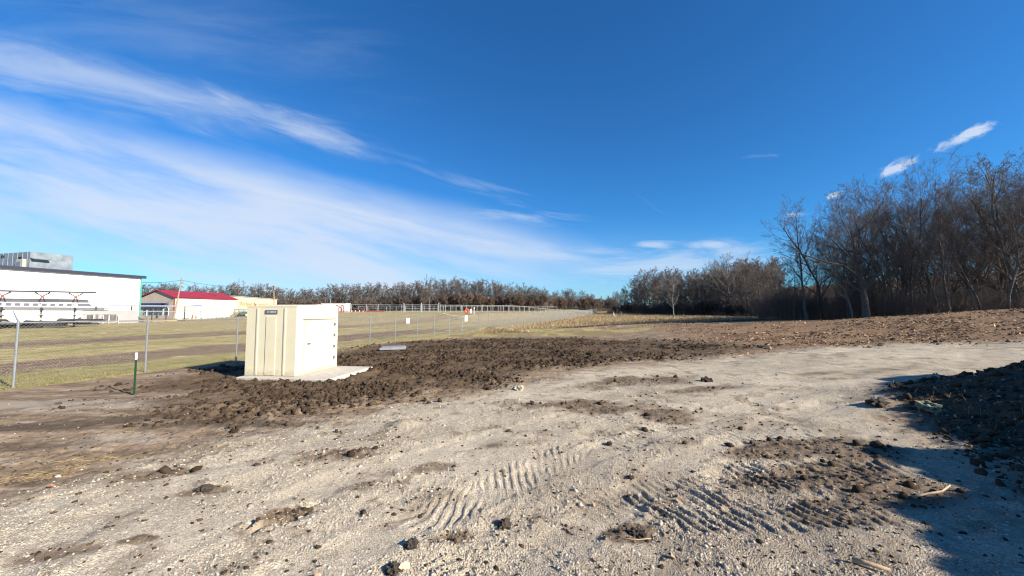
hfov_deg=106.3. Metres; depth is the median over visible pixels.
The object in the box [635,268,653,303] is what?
bare tree
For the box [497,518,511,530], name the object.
mud clod
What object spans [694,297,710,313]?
shrub
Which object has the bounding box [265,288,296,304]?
bare tree
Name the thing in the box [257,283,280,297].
bare tree
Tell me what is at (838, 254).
bare tree
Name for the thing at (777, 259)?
bare tree
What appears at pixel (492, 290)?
bare tree
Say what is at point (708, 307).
shrub
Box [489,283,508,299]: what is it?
bare tree
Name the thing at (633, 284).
bare tree
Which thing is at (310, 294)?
bare tree
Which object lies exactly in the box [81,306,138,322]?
site container
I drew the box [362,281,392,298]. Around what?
bare tree
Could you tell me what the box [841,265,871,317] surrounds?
sapling
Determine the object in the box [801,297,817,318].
shrub
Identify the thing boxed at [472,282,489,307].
bare tree
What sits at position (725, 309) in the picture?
shrub
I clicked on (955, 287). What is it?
bare tree
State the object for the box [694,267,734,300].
bare tree
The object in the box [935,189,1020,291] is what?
bare tree
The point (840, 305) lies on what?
shrub
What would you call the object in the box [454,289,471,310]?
shrub
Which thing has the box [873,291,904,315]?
shrub
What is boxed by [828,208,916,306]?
bare tree
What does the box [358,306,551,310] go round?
chain link fence
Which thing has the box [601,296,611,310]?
shrub
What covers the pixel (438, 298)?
shrub
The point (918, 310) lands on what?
shrub
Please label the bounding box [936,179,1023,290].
bare tree
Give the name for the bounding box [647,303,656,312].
shrub
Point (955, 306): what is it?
shrub
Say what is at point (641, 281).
bare tree
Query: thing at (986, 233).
bare tree
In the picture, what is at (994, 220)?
bare tree
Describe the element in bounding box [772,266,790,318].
sapling
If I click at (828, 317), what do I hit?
undergrowth
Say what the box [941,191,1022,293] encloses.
bare tree
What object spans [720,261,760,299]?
bare tree
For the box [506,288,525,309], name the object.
shrub
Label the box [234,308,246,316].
pump trailer
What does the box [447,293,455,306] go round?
leafy tree
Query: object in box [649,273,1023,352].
leafy ground
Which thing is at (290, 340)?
utility shed
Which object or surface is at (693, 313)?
undergrowth
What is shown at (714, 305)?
shrub
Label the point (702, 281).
bare tree
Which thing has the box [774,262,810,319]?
sapling
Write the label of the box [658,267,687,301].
bare tree
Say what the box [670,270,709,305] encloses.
bare tree
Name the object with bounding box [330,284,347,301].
bare tree
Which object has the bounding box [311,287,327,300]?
bare tree
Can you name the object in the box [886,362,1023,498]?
bank ground
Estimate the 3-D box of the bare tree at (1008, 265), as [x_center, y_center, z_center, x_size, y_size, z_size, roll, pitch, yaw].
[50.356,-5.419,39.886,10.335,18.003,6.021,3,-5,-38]
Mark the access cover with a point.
(401, 347)
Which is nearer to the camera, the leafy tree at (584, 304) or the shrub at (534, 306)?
the shrub at (534, 306)
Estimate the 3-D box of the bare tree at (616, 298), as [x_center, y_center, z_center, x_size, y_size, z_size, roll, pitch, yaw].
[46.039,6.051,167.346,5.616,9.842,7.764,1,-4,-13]
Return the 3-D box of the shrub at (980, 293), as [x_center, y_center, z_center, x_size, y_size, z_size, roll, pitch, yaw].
[53.549,1.276,44.003,4.334,5.062,3.841,-2,-4,26]
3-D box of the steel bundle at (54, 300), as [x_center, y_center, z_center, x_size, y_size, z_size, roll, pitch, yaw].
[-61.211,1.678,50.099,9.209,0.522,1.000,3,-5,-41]
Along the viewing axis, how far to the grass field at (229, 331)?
33.55 m
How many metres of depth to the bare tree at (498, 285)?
179.73 m
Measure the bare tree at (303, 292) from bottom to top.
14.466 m
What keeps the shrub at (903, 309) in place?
on the leafy ground at (812, 325)
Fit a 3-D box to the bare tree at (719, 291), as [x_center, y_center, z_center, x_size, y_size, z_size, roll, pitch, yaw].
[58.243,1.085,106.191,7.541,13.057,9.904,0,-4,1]
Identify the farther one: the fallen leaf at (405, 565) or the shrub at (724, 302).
the shrub at (724, 302)
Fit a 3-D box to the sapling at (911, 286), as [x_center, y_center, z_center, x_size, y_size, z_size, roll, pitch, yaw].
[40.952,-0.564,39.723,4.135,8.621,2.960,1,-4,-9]
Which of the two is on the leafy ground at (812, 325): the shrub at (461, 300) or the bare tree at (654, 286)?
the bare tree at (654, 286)
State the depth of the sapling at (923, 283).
46.11 m
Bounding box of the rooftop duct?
[0,252,72,269]
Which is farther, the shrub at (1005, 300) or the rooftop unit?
the rooftop unit
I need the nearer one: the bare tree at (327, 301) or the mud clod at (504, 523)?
the mud clod at (504, 523)
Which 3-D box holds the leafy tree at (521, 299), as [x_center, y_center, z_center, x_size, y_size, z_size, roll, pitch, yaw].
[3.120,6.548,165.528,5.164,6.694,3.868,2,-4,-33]
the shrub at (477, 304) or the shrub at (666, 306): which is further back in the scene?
the shrub at (477, 304)
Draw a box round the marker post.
[133,353,137,394]
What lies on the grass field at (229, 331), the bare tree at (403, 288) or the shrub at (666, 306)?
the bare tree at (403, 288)
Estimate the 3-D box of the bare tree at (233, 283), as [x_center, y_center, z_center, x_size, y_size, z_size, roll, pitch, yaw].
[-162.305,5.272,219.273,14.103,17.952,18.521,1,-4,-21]
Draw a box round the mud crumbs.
[0,366,1023,575]
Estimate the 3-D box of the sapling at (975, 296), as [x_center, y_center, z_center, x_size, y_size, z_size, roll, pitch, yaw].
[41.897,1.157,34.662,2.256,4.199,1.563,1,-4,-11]
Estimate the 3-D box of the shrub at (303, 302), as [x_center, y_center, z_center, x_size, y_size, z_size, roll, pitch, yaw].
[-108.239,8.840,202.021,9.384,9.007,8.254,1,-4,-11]
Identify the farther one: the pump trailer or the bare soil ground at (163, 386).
the pump trailer
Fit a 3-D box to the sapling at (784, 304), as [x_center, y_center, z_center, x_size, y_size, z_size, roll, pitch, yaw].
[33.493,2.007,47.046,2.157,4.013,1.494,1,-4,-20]
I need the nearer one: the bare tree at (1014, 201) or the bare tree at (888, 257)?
the bare tree at (1014, 201)
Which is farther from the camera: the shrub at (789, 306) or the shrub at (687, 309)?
the shrub at (687, 309)
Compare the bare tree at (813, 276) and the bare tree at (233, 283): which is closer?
the bare tree at (813, 276)
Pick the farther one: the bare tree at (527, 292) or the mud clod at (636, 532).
the bare tree at (527, 292)
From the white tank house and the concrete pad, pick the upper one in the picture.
the white tank house
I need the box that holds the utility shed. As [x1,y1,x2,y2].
[244,305,338,376]
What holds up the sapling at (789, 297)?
on the leafy ground at (812, 325)
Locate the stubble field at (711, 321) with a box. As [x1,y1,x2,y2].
[515,312,786,328]
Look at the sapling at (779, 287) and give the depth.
53.86 m
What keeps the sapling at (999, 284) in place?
on the leafy ground at (812, 325)
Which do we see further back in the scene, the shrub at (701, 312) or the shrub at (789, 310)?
the shrub at (701, 312)
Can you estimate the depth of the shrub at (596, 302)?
231.95 m
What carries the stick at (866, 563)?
on the gravel road
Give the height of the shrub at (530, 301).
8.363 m
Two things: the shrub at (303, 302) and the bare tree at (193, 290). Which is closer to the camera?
the shrub at (303, 302)
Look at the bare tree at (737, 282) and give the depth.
109.60 m
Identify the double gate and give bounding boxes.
[403,303,438,311]
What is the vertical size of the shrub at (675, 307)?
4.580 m
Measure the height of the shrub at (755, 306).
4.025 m
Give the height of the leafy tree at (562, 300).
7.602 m
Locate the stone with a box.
[914,400,947,413]
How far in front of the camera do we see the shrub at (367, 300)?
189.37 m
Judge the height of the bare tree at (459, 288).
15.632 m
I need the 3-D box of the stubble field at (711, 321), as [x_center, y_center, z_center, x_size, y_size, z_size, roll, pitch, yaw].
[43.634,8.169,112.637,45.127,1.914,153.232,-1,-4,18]
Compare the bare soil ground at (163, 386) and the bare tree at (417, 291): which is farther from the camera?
the bare tree at (417, 291)
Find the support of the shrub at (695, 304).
on the leafy ground at (812, 325)
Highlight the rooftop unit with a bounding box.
[15,259,26,266]
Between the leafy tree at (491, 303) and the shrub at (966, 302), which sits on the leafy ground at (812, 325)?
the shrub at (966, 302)
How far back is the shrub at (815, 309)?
46.23 m
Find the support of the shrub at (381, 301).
on the grass field at (229, 331)
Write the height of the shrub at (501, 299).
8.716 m
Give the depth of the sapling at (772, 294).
51.09 m
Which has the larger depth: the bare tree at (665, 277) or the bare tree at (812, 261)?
the bare tree at (665, 277)
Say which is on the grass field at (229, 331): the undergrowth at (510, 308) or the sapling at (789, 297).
the undergrowth at (510, 308)
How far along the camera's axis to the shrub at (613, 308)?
167.71 m
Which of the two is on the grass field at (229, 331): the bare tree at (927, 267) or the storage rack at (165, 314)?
the storage rack at (165, 314)
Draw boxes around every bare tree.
[142,284,154,293]
[158,282,182,290]
[162,283,178,290]
[188,282,211,291]
[218,281,240,294]
[224,279,245,296]
[230,284,254,296]
[238,285,260,296]
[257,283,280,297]
[259,283,276,297]
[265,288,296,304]
[268,289,283,298]
[291,288,312,300]
[300,289,319,301]
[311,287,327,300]
[314,285,338,300]
[315,283,334,298]
[321,287,344,302]
[323,283,344,302]
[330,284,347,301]
[331,283,360,302]
[338,283,360,302]
[341,284,366,311]
[342,283,369,300]
[349,287,365,302]
[361,283,386,303]
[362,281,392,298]
[363,282,381,300]
[379,282,399,309]
[385,281,413,309]
[394,280,422,310]
[408,282,431,299]
[416,278,438,298]
[417,283,432,300]
[421,274,443,310]
[428,279,453,299]
[438,279,463,309]
[438,280,454,295]
[447,279,476,308]
[450,280,473,296]
[468,281,479,308]
[469,280,488,298]
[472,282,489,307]
[479,280,496,298]
[486,279,503,296]
[489,281,504,297]
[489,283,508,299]
[509,284,526,296]
[517,282,532,294]
[559,288,571,299]
[607,294,617,311]
[611,292,622,308]
[612,291,626,305]
[620,279,638,311]
[621,273,642,300]
[629,269,663,305]
[629,277,646,312]
[630,275,665,313]
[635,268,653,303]
[643,268,675,304]
[644,267,659,302]
[648,271,677,312]
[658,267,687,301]
[660,266,676,296]
[663,266,687,313]
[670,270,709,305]
[674,278,693,306]
[676,271,690,299]
[679,268,722,301]
[691,272,716,314]
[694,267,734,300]
[698,270,725,304]
[703,270,734,312]
[711,263,756,313]
[713,270,748,314]
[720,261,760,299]
[726,258,770,299]
[730,262,781,298]
[731,256,793,303]
[731,264,752,298]
[732,263,761,297]
[740,257,800,296]
[749,258,763,289]
[751,259,795,300]
[760,194,850,318]
[764,257,788,285]
[771,184,915,317]
[772,196,829,320]
[775,215,835,304]
[792,244,828,290]
[798,202,868,317]
[806,229,845,291]
[809,201,885,284]
[811,185,895,318]
[812,184,931,315]
[816,196,901,301]
[816,203,899,315]
[824,205,894,286]
[825,175,962,315]
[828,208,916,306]
[830,201,912,315]
[841,189,906,310]
[850,217,936,284]
[860,164,986,313]
[860,175,978,313]
[868,147,1019,309]
[871,156,964,314]
[871,207,913,297]
[873,204,925,313]
[875,201,943,295]
[881,177,1020,310]
[883,220,955,293]
[886,160,1021,309]
[893,175,1005,311]
[894,190,1014,291]
[899,196,1019,301]
[908,174,979,309]
[910,208,971,292]
[917,222,996,296]
[935,158,1023,307]
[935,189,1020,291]
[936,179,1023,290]
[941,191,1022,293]
[943,154,1023,308]
[949,173,1023,282]
[952,162,1023,308]
[954,172,1023,282]
[956,150,1023,307]
[956,198,1001,293]
[957,171,1023,247]
[961,146,1023,302]
[980,150,1023,265]
[989,178,1023,268]
[995,163,1023,253]
[1007,175,1023,221]
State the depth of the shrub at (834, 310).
42.98 m
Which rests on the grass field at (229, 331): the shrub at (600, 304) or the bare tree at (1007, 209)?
the shrub at (600, 304)
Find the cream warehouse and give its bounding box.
[231,296,277,308]
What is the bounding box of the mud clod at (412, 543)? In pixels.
[404,537,419,549]
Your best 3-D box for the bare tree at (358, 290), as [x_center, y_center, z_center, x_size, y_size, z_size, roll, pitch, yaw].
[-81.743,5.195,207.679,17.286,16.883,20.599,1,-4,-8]
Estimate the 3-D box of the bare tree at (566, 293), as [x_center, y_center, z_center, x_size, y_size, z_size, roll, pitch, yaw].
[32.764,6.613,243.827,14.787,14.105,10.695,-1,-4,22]
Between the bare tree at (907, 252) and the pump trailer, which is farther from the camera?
the pump trailer
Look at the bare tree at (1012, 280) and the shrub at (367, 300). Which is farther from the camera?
the shrub at (367, 300)
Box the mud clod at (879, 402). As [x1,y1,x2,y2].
[864,397,889,406]
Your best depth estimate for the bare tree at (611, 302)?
173.37 m
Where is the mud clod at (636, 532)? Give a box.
[628,527,646,538]
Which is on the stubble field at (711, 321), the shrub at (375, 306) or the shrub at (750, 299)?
the shrub at (750, 299)
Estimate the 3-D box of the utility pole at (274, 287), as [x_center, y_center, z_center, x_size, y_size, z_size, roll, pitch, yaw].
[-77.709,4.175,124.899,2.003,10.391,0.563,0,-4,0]
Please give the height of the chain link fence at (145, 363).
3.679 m
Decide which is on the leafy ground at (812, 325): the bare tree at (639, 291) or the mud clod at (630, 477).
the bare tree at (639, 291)
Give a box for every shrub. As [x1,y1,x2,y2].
[270,297,285,304]
[284,295,299,304]
[298,297,309,304]
[309,295,329,304]
[351,296,365,310]
[361,295,377,310]
[366,297,379,310]
[372,295,386,310]
[379,297,389,309]
[385,296,398,309]
[394,291,411,309]
[402,295,415,309]
[408,292,420,307]
[418,292,435,310]
[431,298,442,309]
[432,290,446,309]
[437,291,453,309]
[439,291,456,309]
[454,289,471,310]
[472,299,481,309]
[483,296,494,308]
[496,292,508,310]
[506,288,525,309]
[514,290,529,310]
[523,293,537,310]
[529,288,550,310]
[529,296,539,309]
[546,295,554,308]
[552,293,565,306]
[566,296,576,307]
[574,297,584,309]
[585,294,600,310]
[593,296,603,311]
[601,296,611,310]
[611,303,618,311]
[619,299,630,312]
[631,300,643,311]
[640,303,651,313]
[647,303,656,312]
[655,303,664,313]
[656,296,673,313]
[671,301,683,312]
[675,300,692,311]
[683,306,690,313]
[686,295,708,314]
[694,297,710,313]
[706,299,714,314]
[710,294,731,314]
[718,300,733,314]
[720,297,736,314]
[724,296,740,313]
[731,297,748,315]
[735,287,778,317]
[741,296,757,307]
[743,291,779,318]
[752,288,778,317]
[767,280,802,319]
[770,290,809,319]
[776,290,826,319]
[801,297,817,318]
[803,298,826,318]
[815,286,851,319]
[824,299,845,318]
[829,297,854,318]
[831,291,867,315]
[854,294,881,313]
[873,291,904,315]
[875,284,939,314]
[883,286,922,315]
[897,283,961,313]
[902,285,945,314]
[929,276,1012,311]
[940,299,970,311]
[941,287,992,311]
[951,282,1001,307]
[973,277,1023,309]
[973,285,1002,309]
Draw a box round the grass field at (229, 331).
[0,309,676,390]
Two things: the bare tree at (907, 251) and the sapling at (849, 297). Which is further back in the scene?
the bare tree at (907, 251)
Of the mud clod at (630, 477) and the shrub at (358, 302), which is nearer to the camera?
the mud clod at (630, 477)
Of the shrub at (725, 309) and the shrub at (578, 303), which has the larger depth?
the shrub at (578, 303)
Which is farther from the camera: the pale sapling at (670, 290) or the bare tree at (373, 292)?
the bare tree at (373, 292)
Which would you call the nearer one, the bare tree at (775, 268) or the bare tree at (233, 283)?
the bare tree at (775, 268)
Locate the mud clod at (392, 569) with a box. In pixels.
[385,561,402,575]
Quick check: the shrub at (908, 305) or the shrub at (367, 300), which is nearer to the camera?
the shrub at (908, 305)
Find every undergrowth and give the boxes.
[350,302,612,311]
[604,299,772,316]
[750,272,1023,319]
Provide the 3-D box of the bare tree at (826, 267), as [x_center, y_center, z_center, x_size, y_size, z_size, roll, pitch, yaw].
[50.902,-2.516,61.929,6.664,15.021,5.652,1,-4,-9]
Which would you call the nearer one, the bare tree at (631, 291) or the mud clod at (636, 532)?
the mud clod at (636, 532)
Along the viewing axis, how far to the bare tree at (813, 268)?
73.58 m
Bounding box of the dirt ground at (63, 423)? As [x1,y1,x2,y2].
[0,324,1023,537]
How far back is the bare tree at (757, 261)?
120.57 m
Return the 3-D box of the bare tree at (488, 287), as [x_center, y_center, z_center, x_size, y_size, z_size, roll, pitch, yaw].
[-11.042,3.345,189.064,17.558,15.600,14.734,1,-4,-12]
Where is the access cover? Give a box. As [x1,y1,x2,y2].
[379,345,405,349]
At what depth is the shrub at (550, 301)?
206.47 m
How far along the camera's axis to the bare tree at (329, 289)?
204.30 m
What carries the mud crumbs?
on the gravel road
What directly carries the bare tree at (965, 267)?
on the leafy ground at (812, 325)
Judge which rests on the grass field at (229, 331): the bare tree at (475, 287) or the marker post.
the bare tree at (475, 287)
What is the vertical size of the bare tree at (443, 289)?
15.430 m
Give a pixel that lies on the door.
(319, 335)
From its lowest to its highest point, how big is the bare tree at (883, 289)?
15.619 m
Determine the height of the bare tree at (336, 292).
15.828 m
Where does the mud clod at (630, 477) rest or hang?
on the gravel road
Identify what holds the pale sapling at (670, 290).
on the stubble field at (711, 321)
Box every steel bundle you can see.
[0,298,92,302]
[0,307,109,310]
[2,314,97,314]
[107,305,200,306]
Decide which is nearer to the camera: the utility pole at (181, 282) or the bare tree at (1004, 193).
the bare tree at (1004, 193)
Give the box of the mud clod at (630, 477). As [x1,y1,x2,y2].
[627,474,633,479]
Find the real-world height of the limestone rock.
0.151 m
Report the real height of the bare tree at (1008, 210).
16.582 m
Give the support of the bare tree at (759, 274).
on the leafy ground at (812, 325)
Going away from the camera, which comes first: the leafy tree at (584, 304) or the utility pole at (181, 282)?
the utility pole at (181, 282)
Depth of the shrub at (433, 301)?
177.02 m
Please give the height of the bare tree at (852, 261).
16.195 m
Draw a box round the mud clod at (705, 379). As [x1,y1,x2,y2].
[701,376,712,381]
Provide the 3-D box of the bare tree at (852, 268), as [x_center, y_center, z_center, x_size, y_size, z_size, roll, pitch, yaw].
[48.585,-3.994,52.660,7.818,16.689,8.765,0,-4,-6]
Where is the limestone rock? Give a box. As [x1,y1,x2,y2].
[511,385,523,390]
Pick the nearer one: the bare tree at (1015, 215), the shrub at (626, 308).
the bare tree at (1015, 215)
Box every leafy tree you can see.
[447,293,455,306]
[463,292,476,310]
[477,293,485,306]
[489,296,495,310]
[513,296,524,307]
[557,298,565,307]
[581,298,588,309]
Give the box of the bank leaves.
[50,362,1023,575]
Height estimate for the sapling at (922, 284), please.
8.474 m
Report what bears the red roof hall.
on the grass field at (229, 331)
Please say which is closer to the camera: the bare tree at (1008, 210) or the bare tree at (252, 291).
the bare tree at (1008, 210)
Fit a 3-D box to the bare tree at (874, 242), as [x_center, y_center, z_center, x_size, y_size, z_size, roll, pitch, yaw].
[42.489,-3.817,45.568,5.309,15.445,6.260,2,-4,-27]
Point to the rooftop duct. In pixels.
(47, 261)
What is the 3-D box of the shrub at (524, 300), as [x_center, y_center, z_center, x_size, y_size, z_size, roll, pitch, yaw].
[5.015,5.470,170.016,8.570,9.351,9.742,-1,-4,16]
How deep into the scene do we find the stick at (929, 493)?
4.35 m
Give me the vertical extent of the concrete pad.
0.160 m
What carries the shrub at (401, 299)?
on the grass field at (229, 331)
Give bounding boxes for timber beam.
[7,318,58,319]
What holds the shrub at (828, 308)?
on the leafy ground at (812, 325)
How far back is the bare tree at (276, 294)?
221.04 m
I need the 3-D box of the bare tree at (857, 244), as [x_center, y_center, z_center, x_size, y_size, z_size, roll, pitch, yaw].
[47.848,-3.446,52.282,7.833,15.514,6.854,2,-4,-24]
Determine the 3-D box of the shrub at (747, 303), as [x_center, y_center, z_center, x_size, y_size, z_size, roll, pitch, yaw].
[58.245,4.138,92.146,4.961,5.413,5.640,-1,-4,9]
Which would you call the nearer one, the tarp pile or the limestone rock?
the limestone rock
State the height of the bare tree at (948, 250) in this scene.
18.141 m
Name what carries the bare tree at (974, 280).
on the leafy ground at (812, 325)
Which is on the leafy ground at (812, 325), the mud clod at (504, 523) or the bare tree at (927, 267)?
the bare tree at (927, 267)
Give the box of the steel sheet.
[0,290,95,292]
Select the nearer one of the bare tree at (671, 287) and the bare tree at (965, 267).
the bare tree at (965, 267)
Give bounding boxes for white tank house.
[321,303,349,311]
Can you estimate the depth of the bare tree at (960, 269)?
37.05 m
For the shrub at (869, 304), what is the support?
on the leafy ground at (812, 325)
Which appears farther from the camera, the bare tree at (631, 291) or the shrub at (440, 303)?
the shrub at (440, 303)
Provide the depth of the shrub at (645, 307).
138.12 m
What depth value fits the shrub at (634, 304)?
148.09 m
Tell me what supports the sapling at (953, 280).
on the leafy ground at (812, 325)
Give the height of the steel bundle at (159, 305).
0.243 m
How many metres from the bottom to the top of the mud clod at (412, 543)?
0.066 m
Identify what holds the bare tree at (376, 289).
on the grass field at (229, 331)
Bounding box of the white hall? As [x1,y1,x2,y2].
[0,265,146,321]
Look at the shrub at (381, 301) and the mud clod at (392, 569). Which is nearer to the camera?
the mud clod at (392, 569)
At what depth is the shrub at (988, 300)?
39.48 m
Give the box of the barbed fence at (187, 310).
[152,304,283,319]
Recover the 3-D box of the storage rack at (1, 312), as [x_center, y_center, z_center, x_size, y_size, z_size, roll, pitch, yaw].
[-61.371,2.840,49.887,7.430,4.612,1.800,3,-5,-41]
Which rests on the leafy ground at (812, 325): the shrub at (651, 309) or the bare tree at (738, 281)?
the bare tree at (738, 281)
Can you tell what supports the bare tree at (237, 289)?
on the grass field at (229, 331)
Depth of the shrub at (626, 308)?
152.22 m
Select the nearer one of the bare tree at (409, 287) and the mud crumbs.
the mud crumbs
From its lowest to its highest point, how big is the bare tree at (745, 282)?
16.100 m
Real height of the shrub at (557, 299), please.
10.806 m
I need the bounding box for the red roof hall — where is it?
[140,290,238,317]
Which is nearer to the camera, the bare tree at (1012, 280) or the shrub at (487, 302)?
the bare tree at (1012, 280)
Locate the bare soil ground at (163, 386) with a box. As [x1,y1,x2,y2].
[54,337,778,429]
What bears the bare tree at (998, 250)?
on the leafy ground at (812, 325)
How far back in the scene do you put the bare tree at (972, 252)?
54.88 m
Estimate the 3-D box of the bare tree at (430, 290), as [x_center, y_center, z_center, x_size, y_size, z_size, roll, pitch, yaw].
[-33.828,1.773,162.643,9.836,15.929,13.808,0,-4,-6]
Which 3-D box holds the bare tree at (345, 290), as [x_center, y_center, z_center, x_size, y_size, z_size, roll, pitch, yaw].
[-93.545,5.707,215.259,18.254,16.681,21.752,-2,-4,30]
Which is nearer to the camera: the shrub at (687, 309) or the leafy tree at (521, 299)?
the shrub at (687, 309)
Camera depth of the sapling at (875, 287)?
46.98 m
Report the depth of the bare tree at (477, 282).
181.47 m
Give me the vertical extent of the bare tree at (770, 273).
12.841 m
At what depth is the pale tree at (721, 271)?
106.57 m
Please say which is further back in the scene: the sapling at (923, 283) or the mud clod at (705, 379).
the sapling at (923, 283)
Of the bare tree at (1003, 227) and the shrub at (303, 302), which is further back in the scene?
the shrub at (303, 302)
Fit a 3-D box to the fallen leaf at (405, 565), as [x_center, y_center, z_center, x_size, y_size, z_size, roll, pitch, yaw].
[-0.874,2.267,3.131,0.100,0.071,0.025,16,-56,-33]
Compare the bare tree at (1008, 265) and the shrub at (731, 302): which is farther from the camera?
the shrub at (731, 302)
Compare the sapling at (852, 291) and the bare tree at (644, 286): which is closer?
the sapling at (852, 291)
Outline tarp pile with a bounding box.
[0,318,105,328]
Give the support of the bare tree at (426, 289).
on the grass field at (229, 331)
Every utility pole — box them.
[173,278,182,318]
[273,285,275,304]
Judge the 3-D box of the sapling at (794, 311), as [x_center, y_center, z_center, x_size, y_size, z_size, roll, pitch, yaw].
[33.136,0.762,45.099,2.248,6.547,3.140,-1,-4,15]
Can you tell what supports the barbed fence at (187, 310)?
on the grass field at (229, 331)
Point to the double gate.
(412, 308)
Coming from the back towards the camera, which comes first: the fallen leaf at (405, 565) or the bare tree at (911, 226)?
the bare tree at (911, 226)
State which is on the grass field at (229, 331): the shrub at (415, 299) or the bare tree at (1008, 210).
the shrub at (415, 299)
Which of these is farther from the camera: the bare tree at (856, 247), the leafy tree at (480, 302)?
the leafy tree at (480, 302)
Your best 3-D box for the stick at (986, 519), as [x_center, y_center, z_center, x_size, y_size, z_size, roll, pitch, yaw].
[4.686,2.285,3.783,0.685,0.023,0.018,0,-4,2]
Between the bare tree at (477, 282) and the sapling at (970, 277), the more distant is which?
the bare tree at (477, 282)
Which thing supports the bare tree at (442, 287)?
on the grass field at (229, 331)
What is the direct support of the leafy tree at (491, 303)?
on the grass field at (229, 331)
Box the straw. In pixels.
[0,429,141,483]
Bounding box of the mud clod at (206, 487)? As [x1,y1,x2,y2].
[193,484,216,492]
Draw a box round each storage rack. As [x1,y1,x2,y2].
[0,292,82,326]
[131,306,185,321]
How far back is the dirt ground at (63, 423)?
7.20 m
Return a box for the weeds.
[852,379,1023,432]
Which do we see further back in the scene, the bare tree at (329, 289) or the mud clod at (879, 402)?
the bare tree at (329, 289)
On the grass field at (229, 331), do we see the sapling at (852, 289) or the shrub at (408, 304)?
the shrub at (408, 304)
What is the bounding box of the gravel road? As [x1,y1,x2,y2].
[0,341,1023,575]
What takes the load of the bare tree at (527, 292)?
on the grass field at (229, 331)
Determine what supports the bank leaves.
on the bank ground at (990, 411)
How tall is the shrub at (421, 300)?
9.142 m
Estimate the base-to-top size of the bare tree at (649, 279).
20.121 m
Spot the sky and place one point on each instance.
(578, 146)
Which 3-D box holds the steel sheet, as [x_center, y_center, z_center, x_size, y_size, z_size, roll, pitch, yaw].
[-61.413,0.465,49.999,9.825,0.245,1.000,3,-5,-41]
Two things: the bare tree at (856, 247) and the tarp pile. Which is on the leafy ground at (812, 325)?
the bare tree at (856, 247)
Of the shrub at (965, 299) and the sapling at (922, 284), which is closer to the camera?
the shrub at (965, 299)
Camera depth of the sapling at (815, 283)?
56.37 m
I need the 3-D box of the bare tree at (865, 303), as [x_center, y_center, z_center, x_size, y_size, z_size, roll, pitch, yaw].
[35.327,-3.298,40.888,11.183,13.871,10.010,2,-4,-25]
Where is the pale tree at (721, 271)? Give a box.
[704,250,751,297]
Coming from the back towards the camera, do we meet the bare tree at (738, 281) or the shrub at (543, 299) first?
the shrub at (543, 299)
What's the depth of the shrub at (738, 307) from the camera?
95.38 m
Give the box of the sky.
[0,0,1023,308]
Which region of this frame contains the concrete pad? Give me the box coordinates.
[236,366,371,381]
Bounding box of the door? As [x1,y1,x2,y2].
[303,319,335,371]
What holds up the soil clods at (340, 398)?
on the bare soil ground at (163, 386)
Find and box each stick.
[852,557,890,571]
[911,485,950,497]
[950,519,1023,519]
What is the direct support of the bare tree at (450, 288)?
on the grass field at (229, 331)
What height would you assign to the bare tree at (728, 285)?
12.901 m
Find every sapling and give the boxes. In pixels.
[666,279,678,315]
[763,277,780,318]
[769,269,788,315]
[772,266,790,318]
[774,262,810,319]
[776,288,790,319]
[779,276,797,319]
[781,269,801,319]
[793,271,816,319]
[795,265,816,302]
[804,263,828,303]
[832,258,869,317]
[833,277,864,317]
[835,265,869,299]
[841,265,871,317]
[845,251,886,311]
[852,261,894,309]
[874,245,930,315]
[879,240,936,315]
[886,257,924,313]
[901,259,949,297]
[914,255,942,297]
[918,260,950,312]
[925,268,964,310]
[936,255,965,299]
[950,254,1002,298]
[965,277,989,310]
[978,265,1021,307]
[984,262,1021,308]
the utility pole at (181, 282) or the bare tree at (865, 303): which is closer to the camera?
the bare tree at (865, 303)
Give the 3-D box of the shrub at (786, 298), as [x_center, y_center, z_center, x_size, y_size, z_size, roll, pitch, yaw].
[35.177,1.516,48.887,4.417,5.160,3.914,0,-4,7]
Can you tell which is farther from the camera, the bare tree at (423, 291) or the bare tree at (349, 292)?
the bare tree at (349, 292)
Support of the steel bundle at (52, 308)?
on the storage rack at (1, 312)
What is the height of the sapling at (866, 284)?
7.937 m
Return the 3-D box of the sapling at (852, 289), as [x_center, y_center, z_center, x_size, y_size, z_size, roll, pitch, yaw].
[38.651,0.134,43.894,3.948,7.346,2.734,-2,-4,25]
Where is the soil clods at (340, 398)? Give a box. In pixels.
[28,336,1023,508]
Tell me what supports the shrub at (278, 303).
on the grass field at (229, 331)
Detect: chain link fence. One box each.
[0,309,596,388]
[318,304,401,311]
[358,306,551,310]
[444,305,553,314]
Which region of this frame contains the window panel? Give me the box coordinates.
[0,302,93,306]
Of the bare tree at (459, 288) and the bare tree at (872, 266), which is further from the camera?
the bare tree at (459, 288)
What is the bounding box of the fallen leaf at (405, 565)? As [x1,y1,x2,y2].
[399,561,409,570]

